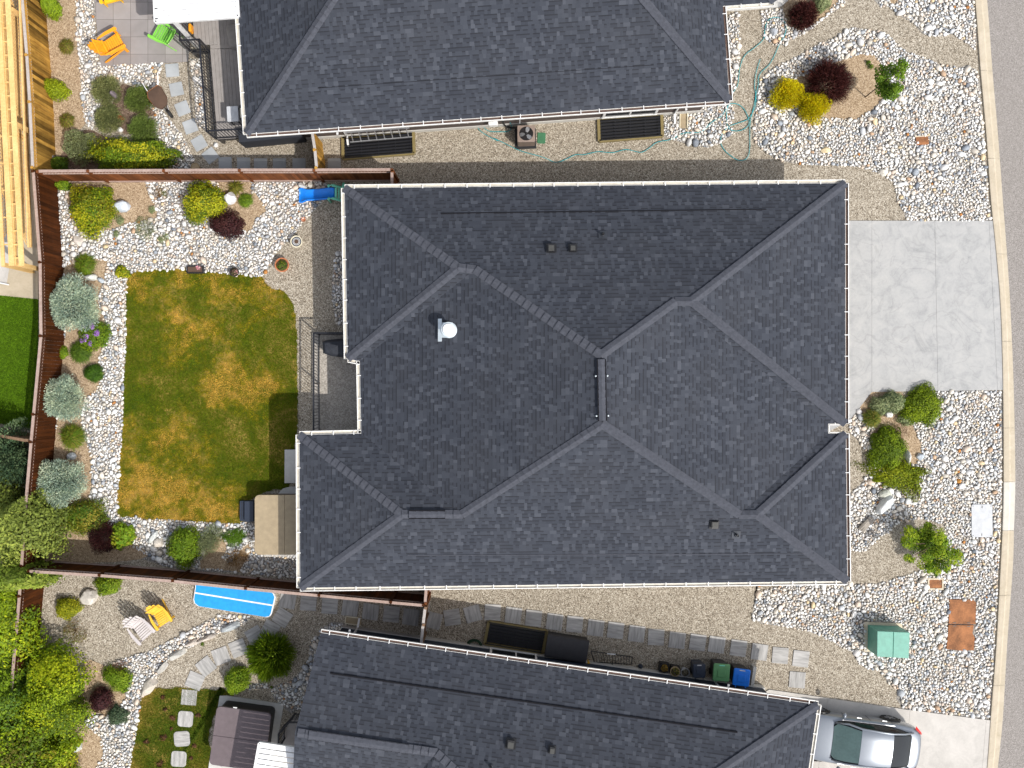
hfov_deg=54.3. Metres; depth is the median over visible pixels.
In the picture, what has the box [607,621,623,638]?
paver
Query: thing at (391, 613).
paver
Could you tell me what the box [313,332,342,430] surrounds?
railing
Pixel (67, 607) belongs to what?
shrub
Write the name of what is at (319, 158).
side gate
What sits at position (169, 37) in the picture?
garden chair
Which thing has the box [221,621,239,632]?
edging stone
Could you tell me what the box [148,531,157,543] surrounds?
boulder
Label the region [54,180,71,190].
shrub
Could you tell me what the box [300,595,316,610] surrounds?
paver
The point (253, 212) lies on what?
garden bed
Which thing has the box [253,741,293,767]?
patio cover
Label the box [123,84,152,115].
shrub
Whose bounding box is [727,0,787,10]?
walkway
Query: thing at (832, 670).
ground
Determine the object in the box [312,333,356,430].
patio
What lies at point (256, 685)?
ground
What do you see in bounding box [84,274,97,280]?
boulder
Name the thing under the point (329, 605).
paver
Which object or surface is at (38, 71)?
fence
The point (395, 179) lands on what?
fence
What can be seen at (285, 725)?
railing
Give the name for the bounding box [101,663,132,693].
shrub
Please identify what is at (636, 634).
paver
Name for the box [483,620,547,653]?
window well
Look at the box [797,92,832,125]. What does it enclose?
yellow shrub
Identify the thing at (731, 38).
ground
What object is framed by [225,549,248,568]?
dead shrub
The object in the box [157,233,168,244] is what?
creeping plant
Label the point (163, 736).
dead leaf clump
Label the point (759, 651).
paver
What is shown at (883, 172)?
rock
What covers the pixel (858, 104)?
garden bed
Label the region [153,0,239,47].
patio cover
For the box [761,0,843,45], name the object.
ground
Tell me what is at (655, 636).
paver
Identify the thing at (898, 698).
ground
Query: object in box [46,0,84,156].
garden bed
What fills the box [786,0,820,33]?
barberry
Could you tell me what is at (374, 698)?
house
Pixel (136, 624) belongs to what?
garden chair
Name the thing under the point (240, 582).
fence
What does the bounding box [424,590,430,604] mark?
fence
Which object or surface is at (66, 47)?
ornamental grass
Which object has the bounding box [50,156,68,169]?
shrub
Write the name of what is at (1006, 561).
kerb
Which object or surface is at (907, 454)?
rock
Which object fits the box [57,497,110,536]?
shrub
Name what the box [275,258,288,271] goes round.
plant pot
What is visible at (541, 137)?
valve box
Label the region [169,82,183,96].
paver
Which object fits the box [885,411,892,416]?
rock
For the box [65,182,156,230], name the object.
garden bed
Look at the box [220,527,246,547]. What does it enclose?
shrub
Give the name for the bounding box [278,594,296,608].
paver
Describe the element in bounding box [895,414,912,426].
shrub
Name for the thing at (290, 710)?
ground
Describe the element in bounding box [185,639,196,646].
edging stone
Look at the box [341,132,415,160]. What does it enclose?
window well
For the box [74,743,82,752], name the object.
boulder
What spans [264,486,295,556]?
landing
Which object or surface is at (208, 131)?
railing
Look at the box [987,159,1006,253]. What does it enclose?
kerb
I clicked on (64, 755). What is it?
shrub
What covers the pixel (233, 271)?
plant pot
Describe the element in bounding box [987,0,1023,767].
road
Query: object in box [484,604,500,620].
paver
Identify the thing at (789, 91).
yellow shrub
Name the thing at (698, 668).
wheelie bin
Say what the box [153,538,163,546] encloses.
boulder
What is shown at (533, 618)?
paver
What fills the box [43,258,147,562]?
garden bed
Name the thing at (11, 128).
pergola
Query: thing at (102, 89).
shrub
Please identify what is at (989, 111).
kerb
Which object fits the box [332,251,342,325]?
ground
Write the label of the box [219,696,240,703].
slab
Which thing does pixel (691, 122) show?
ground
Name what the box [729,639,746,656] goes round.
paver
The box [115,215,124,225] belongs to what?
creeping plant
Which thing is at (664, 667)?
plant pot
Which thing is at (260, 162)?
paver
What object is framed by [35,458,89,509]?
globe spruce
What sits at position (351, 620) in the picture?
splash block
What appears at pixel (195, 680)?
paver
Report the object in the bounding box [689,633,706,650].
paver
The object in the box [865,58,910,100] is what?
young tree
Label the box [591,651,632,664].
wire rack
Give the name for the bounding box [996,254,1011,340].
kerb
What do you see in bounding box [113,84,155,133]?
garden bed
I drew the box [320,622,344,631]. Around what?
ground
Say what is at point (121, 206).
boulder
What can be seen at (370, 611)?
paver
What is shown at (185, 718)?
stepping stone
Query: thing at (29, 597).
fence
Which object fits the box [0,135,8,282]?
patio
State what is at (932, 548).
shrub
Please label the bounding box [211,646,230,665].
paver
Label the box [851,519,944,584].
ground
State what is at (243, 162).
paver
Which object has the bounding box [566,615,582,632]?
paver
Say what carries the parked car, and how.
on the driveway at (949, 741)
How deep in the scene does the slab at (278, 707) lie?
37.95 m
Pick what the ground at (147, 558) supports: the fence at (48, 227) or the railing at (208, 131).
the fence at (48, 227)
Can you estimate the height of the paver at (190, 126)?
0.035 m
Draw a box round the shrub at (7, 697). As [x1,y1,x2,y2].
[0,657,38,732]
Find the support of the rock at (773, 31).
on the ground at (773, 26)
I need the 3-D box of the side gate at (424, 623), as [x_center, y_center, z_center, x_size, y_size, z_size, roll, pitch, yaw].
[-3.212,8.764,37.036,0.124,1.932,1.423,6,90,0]
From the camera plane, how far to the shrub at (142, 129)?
37.66 m
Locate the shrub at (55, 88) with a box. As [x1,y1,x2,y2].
[44,78,71,102]
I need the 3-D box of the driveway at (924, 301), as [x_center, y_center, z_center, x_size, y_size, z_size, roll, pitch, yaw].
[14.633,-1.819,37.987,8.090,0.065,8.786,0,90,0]
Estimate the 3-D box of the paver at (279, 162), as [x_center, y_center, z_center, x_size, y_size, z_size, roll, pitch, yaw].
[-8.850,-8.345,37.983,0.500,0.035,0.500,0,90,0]
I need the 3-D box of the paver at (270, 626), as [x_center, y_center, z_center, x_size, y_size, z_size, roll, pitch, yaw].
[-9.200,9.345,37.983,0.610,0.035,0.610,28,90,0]
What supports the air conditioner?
on the ground at (832, 670)
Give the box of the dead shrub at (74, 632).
[63,620,87,642]
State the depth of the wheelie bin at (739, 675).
36.92 m
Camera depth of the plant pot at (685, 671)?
37.62 m
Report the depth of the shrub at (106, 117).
37.67 m
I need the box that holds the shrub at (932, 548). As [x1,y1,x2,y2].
[900,521,964,576]
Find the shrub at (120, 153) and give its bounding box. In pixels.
[79,134,183,168]
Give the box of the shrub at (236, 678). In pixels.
[224,665,251,694]
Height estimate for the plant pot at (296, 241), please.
0.340 m
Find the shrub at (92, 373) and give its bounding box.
[83,364,103,383]
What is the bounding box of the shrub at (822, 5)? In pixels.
[813,0,831,13]
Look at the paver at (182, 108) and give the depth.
37.97 m
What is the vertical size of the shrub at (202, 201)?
1.085 m
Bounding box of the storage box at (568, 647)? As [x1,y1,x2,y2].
[544,631,588,662]
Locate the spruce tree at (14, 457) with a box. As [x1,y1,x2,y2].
[0,416,31,486]
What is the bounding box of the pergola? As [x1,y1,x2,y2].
[0,0,50,272]
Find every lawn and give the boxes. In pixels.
[0,296,37,427]
[117,269,297,522]
[130,687,233,767]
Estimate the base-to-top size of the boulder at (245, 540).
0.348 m
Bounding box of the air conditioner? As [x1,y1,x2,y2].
[502,120,535,148]
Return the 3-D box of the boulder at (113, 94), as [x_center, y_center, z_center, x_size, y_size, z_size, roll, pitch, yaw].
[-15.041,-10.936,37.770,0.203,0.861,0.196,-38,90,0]
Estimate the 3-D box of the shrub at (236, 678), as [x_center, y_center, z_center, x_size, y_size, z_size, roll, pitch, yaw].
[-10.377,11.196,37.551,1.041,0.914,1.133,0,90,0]
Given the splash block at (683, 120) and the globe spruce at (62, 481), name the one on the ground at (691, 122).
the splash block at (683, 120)
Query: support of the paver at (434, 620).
on the ground at (832, 670)
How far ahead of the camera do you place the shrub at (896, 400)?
37.58 m
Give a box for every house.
[235,0,776,144]
[293,618,821,767]
[296,179,850,591]
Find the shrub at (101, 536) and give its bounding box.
[88,513,117,554]
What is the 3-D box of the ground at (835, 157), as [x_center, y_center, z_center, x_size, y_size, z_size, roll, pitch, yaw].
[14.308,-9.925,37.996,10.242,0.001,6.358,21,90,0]
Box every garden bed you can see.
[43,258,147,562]
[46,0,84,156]
[60,130,180,169]
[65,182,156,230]
[69,659,126,767]
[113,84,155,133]
[199,537,250,572]
[216,182,265,232]
[782,0,837,28]
[793,54,882,120]
[860,391,921,463]
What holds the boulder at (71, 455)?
on the garden bed at (81, 549)
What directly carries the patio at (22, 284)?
on the ground at (832, 670)
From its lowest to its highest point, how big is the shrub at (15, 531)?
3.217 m
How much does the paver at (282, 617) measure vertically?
0.035 m
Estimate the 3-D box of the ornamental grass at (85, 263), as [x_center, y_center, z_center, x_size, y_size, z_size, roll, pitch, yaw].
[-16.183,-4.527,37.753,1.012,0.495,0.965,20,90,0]
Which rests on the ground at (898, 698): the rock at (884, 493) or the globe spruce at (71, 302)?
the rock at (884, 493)
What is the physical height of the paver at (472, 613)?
0.035 m
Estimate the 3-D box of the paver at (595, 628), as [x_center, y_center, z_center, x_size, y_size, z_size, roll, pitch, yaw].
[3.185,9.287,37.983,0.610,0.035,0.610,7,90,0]
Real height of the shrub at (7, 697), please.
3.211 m
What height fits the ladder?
0.512 m
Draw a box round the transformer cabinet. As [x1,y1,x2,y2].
[864,622,909,657]
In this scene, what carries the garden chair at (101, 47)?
on the patio at (133, 23)
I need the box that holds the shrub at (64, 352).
[60,346,68,358]
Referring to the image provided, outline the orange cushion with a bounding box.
[188,23,193,33]
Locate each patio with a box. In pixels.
[0,0,38,298]
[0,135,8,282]
[94,0,192,66]
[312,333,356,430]
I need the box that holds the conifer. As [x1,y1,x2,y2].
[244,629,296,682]
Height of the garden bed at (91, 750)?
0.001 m
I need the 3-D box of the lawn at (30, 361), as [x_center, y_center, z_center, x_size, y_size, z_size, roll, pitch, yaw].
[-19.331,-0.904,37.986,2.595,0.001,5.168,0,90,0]
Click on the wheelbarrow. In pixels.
(156, 96)
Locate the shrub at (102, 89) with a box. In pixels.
[90,73,123,106]
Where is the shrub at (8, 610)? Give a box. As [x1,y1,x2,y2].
[0,579,51,672]
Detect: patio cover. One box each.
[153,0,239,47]
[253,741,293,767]
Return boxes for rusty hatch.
[946,599,975,650]
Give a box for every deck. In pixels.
[191,2,241,143]
[280,716,298,761]
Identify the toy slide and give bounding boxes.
[299,184,341,202]
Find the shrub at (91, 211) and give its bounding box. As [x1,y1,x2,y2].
[68,182,118,243]
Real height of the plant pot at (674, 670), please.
0.537 m
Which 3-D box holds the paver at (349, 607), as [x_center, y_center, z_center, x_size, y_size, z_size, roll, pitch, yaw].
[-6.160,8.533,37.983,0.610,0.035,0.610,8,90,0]
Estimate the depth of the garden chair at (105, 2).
37.58 m
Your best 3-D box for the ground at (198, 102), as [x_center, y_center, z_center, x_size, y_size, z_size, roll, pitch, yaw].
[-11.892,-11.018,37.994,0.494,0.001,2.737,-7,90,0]
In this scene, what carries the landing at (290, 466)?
on the ground at (832, 670)
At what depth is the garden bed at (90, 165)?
37.98 m
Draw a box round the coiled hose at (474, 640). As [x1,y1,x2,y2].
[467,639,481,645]
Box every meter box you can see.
[914,135,928,144]
[927,578,943,589]
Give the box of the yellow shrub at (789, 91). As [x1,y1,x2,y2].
[767,76,805,112]
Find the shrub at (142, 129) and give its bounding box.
[126,113,158,140]
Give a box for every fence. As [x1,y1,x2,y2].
[0,427,33,441]
[3,561,45,766]
[19,170,64,567]
[21,0,55,170]
[27,560,424,606]
[36,168,397,182]
[391,170,399,183]
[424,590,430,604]
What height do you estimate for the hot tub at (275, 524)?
0.900 m
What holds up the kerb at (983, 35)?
on the ground at (832, 670)
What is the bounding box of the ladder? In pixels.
[344,127,411,142]
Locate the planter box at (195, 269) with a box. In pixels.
[187,266,204,273]
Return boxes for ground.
[0,0,1012,767]
[52,182,323,578]
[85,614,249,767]
[190,59,205,128]
[246,683,267,688]
[271,635,319,712]
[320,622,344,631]
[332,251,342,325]
[663,104,733,147]
[728,13,739,90]
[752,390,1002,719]
[753,27,991,220]
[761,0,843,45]
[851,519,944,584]
[875,0,976,48]
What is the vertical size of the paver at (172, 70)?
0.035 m
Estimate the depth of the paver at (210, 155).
37.97 m
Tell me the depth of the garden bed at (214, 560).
37.99 m
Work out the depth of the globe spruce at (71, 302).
36.93 m
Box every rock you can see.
[74,0,204,168]
[769,28,776,35]
[820,147,829,152]
[858,517,874,531]
[875,495,893,514]
[878,490,891,497]
[879,169,887,175]
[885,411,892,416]
[903,450,910,462]
[916,453,923,459]
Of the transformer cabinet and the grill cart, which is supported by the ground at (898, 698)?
the transformer cabinet
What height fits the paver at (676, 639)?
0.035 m
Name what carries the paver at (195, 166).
on the ground at (832, 670)
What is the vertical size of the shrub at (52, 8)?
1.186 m
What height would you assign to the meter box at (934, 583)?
0.080 m
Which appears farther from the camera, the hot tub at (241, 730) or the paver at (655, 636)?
the paver at (655, 636)
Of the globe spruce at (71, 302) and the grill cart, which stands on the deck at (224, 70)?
the grill cart
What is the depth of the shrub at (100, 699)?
37.54 m
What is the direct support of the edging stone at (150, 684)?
on the ground at (146, 678)
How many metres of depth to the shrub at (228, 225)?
37.52 m
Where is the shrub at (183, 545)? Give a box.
[165,524,201,569]
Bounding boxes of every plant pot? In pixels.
[229,267,238,276]
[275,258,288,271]
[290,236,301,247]
[660,663,668,672]
[670,666,679,676]
[681,667,689,676]
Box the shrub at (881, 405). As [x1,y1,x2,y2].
[867,395,890,415]
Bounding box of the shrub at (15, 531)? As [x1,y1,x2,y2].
[0,471,77,572]
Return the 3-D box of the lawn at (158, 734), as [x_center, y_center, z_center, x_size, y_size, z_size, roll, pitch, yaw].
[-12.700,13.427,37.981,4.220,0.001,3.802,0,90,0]
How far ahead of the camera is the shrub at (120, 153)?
37.26 m
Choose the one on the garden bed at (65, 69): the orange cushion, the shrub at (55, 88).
the shrub at (55, 88)
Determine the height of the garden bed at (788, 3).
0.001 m
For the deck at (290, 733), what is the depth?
37.50 m
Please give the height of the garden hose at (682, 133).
0.790 m
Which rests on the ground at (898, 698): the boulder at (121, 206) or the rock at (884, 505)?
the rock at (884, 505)
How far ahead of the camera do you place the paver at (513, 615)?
37.97 m
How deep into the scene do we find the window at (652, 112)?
37.48 m
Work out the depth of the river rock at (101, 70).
37.94 m
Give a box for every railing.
[178,4,242,139]
[278,713,299,743]
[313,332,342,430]
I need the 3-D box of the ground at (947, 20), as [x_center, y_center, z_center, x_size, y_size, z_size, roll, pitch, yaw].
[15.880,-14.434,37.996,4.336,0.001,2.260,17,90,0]
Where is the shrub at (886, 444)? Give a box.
[865,422,908,469]
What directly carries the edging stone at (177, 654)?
on the ground at (146, 678)
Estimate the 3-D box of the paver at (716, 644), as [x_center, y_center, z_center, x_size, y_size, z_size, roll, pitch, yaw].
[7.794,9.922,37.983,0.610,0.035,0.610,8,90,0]
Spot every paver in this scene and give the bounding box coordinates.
[165,63,178,76]
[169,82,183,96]
[174,100,190,116]
[181,689,196,705]
[182,118,198,134]
[185,671,204,690]
[190,134,207,151]
[191,163,199,168]
[195,655,216,676]
[201,147,219,164]
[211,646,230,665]
[218,157,231,168]
[228,638,246,657]
[237,157,249,168]
[244,625,262,644]
[254,158,266,167]
[260,619,280,634]
[272,607,292,627]
[273,158,285,167]
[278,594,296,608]
[292,158,305,167]
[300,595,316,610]
[321,597,337,613]
[328,158,340,167]
[341,599,358,616]
[362,603,379,620]
[383,605,399,622]
[402,608,419,625]
[427,611,442,629]
[443,608,460,625]
[463,604,481,623]
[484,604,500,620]
[504,606,521,623]
[525,609,541,626]
[546,613,563,630]
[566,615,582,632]
[587,619,604,636]
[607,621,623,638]
[628,625,645,642]
[648,629,664,645]
[668,631,685,648]
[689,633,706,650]
[708,636,725,653]
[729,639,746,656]
[750,643,768,660]
[771,647,788,663]
[788,671,805,688]
[792,650,809,667]
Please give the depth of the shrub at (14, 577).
35.93 m
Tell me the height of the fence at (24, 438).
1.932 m
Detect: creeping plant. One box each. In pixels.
[113,230,119,237]
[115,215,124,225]
[135,216,157,239]
[148,205,156,213]
[155,187,167,198]
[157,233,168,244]
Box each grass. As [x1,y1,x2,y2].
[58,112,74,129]
[58,423,87,451]
[59,37,75,54]
[69,339,94,364]
[73,252,98,275]
[228,180,245,196]
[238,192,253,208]
[861,407,881,429]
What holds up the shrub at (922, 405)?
on the ground at (898, 698)
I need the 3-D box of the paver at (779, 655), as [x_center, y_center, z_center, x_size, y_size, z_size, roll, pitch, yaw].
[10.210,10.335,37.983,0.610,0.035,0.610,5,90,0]
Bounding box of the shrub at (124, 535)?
[109,521,136,550]
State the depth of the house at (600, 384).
34.39 m
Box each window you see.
[490,647,536,659]
[601,110,657,118]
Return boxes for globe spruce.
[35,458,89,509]
[40,373,90,422]
[49,272,101,331]
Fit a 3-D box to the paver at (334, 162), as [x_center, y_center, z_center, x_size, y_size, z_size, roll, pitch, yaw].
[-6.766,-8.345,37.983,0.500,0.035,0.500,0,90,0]
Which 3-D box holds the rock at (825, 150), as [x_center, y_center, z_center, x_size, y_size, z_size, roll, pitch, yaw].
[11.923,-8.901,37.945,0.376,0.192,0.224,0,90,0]
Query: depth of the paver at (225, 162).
37.97 m
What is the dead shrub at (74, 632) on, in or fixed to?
on the ground at (832, 670)
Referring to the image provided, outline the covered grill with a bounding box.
[322,338,343,356]
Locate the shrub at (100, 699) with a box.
[89,684,115,712]
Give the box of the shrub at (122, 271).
[115,265,130,277]
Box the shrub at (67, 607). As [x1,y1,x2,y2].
[55,596,84,620]
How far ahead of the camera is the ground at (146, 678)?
37.99 m
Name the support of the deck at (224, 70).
on the ground at (832, 670)
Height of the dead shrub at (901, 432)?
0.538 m
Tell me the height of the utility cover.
0.082 m
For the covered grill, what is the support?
on the patio at (338, 396)
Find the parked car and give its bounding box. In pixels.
[814,707,921,767]
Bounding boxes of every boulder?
[66,452,76,459]
[73,235,83,245]
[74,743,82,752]
[80,589,98,604]
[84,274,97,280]
[110,91,118,98]
[113,200,130,212]
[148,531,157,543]
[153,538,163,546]
[224,192,235,204]
[242,537,248,542]
[298,182,306,188]
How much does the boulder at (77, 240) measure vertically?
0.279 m
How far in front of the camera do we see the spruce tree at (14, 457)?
36.60 m
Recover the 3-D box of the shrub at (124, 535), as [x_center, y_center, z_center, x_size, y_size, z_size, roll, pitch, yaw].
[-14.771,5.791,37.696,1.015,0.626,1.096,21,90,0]
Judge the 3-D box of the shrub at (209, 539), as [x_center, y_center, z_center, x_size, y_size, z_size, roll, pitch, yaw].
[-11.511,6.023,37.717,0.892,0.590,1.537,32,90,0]
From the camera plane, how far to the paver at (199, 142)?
37.97 m
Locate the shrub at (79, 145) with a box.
[62,128,100,167]
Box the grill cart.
[227,105,241,125]
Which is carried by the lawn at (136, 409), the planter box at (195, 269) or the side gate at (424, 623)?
the planter box at (195, 269)
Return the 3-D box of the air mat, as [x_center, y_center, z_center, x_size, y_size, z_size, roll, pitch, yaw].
[-10.547,8.098,37.917,3.107,0.166,1.097,9,90,0]
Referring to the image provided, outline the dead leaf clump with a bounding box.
[158,734,166,740]
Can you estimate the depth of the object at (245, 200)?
37.84 m
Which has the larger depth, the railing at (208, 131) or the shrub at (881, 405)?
the shrub at (881, 405)
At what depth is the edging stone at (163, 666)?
37.84 m
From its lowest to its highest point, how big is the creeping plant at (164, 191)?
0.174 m
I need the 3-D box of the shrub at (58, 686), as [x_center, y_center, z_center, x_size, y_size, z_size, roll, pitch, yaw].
[-17.143,11.556,36.776,3.430,2.465,4.088,0,90,0]
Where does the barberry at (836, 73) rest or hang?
on the garden bed at (858, 104)
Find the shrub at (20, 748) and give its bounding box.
[0,710,73,767]
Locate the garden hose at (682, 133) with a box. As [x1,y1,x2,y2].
[478,17,785,162]
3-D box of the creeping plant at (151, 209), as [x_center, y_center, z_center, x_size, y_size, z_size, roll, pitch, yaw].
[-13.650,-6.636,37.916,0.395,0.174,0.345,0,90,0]
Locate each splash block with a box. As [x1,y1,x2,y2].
[345,616,361,625]
[679,113,687,127]
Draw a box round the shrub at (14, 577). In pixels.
[0,556,64,592]
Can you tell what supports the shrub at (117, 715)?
on the ground at (146, 678)
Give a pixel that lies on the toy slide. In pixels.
(328, 193)
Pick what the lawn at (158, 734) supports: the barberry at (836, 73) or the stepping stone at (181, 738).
the stepping stone at (181, 738)
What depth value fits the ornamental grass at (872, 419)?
37.72 m
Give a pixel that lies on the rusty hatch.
(960, 637)
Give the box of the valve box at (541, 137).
[537,132,545,143]
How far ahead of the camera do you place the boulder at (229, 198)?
37.68 m
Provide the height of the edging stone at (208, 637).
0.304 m
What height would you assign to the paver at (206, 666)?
0.035 m
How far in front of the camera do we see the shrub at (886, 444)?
37.60 m
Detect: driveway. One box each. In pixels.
[766,689,989,767]
[830,221,1002,430]
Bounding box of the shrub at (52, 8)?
[40,0,62,21]
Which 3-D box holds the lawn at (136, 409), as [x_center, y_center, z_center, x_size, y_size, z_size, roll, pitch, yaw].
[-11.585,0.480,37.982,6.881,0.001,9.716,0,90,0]
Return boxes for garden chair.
[87,27,128,62]
[99,0,123,6]
[122,609,154,644]
[146,599,174,630]
[147,24,183,51]
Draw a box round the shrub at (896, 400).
[883,389,905,413]
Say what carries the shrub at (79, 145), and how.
on the garden bed at (90, 165)
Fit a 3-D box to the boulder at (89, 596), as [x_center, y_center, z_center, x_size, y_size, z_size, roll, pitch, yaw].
[-16.082,8.106,37.881,0.589,0.453,0.637,27,90,0]
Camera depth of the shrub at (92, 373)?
37.74 m
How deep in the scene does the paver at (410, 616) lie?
37.97 m
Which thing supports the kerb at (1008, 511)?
on the ground at (832, 670)
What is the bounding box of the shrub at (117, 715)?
[107,703,129,726]
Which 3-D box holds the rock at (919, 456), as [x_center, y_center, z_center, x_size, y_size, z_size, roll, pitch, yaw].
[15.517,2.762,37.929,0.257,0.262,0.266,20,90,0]
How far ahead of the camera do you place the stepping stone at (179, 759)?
37.95 m
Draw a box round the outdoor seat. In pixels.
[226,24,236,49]
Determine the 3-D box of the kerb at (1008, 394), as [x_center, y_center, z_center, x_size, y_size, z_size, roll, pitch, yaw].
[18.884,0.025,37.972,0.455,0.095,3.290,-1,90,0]
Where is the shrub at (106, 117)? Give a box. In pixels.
[92,103,126,134]
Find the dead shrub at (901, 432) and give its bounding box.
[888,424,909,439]
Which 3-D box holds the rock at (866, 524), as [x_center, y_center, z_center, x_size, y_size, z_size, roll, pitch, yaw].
[13.452,5.317,37.872,0.266,0.143,0.676,42,90,0]
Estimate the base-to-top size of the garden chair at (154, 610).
0.912 m
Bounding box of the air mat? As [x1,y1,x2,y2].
[193,585,275,616]
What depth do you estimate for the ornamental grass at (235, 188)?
37.82 m
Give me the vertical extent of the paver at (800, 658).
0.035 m
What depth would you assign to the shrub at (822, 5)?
37.54 m
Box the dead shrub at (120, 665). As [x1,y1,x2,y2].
[113,660,127,672]
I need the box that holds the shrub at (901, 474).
[850,459,931,501]
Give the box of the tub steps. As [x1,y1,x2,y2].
[240,500,254,521]
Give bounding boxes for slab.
[208,695,283,767]
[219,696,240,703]
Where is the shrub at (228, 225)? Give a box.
[209,208,245,241]
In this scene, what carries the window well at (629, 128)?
attached to the house at (325, 69)
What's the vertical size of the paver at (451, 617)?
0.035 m
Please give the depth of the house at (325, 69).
34.65 m
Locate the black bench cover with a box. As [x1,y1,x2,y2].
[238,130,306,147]
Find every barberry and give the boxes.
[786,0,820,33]
[803,57,855,107]
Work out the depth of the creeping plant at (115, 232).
37.89 m
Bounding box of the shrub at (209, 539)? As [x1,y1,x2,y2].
[196,522,222,559]
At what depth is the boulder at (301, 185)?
37.78 m
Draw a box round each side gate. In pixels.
[311,134,325,168]
[420,596,430,642]
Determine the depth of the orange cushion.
37.05 m
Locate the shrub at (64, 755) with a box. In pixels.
[33,731,84,767]
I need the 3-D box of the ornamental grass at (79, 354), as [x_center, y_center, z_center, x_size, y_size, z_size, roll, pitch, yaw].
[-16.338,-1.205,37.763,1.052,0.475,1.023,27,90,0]
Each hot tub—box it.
[210,700,274,767]
[255,494,295,554]
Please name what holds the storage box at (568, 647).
on the ground at (832, 670)
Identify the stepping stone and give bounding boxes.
[171,751,186,766]
[174,731,189,746]
[177,711,193,726]
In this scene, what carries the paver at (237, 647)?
on the ground at (832, 670)
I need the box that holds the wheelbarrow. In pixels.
[142,73,173,117]
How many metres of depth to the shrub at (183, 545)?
37.33 m
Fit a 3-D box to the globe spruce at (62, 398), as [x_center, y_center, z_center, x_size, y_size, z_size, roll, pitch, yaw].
[-16.729,0.541,37.257,2.081,1.486,1.940,0,90,0]
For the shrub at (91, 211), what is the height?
1.084 m
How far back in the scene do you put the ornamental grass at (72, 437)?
37.68 m
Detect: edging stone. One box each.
[141,677,158,695]
[157,661,168,673]
[169,647,186,660]
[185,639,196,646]
[197,633,216,642]
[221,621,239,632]
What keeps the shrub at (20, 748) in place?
on the ground at (832, 670)
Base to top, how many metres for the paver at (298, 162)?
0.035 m
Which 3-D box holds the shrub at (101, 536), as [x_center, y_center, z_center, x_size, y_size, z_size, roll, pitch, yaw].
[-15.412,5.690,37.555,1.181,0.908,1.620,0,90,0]
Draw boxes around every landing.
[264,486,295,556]
[284,449,295,482]
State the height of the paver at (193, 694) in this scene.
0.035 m
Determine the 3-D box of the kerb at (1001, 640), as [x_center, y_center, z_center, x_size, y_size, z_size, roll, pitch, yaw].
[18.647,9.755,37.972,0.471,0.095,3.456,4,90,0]
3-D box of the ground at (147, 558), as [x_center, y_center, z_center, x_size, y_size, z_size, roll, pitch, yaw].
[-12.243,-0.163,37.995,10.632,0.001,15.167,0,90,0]
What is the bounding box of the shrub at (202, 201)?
[181,179,228,226]
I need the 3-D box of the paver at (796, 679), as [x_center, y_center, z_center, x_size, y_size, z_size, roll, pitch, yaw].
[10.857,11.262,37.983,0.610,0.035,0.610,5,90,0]
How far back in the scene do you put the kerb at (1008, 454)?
37.95 m
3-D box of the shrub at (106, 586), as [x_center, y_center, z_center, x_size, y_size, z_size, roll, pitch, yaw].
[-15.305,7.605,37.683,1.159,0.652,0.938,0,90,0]
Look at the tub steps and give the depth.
37.62 m
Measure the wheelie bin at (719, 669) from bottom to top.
1.102 m
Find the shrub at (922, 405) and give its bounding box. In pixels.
[897,381,943,427]
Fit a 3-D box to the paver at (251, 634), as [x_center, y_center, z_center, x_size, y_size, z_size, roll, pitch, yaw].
[-9.786,9.571,37.983,0.610,0.035,0.610,-30,90,0]
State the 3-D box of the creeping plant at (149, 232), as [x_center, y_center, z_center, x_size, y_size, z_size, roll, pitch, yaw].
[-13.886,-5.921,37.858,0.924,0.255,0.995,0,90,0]
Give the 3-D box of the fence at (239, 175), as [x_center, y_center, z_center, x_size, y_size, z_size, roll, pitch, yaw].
[-10.758,-7.729,37.036,12.922,1.932,0.130,0,90,0]
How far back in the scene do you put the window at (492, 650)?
37.37 m
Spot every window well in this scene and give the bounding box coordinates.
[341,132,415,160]
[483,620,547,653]
[597,115,663,142]
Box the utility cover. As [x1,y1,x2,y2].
[971,504,992,536]
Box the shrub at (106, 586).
[92,577,122,596]
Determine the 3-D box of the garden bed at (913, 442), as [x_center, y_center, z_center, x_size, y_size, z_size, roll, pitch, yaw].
[14.411,1.728,37.989,1.823,0.001,3.123,-18,90,0]
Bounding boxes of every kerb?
[974,0,991,70]
[980,71,999,158]
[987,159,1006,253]
[987,685,1004,767]
[993,595,1010,685]
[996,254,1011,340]
[998,531,1013,594]
[1002,342,1014,427]
[1002,482,1014,530]
[1003,428,1014,481]
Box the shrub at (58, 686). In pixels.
[10,636,97,744]
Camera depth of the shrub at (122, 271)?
37.80 m
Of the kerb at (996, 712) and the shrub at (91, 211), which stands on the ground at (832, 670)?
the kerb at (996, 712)
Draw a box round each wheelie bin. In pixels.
[690,659,705,678]
[709,658,729,682]
[729,663,750,687]
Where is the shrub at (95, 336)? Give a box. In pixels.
[78,317,112,351]

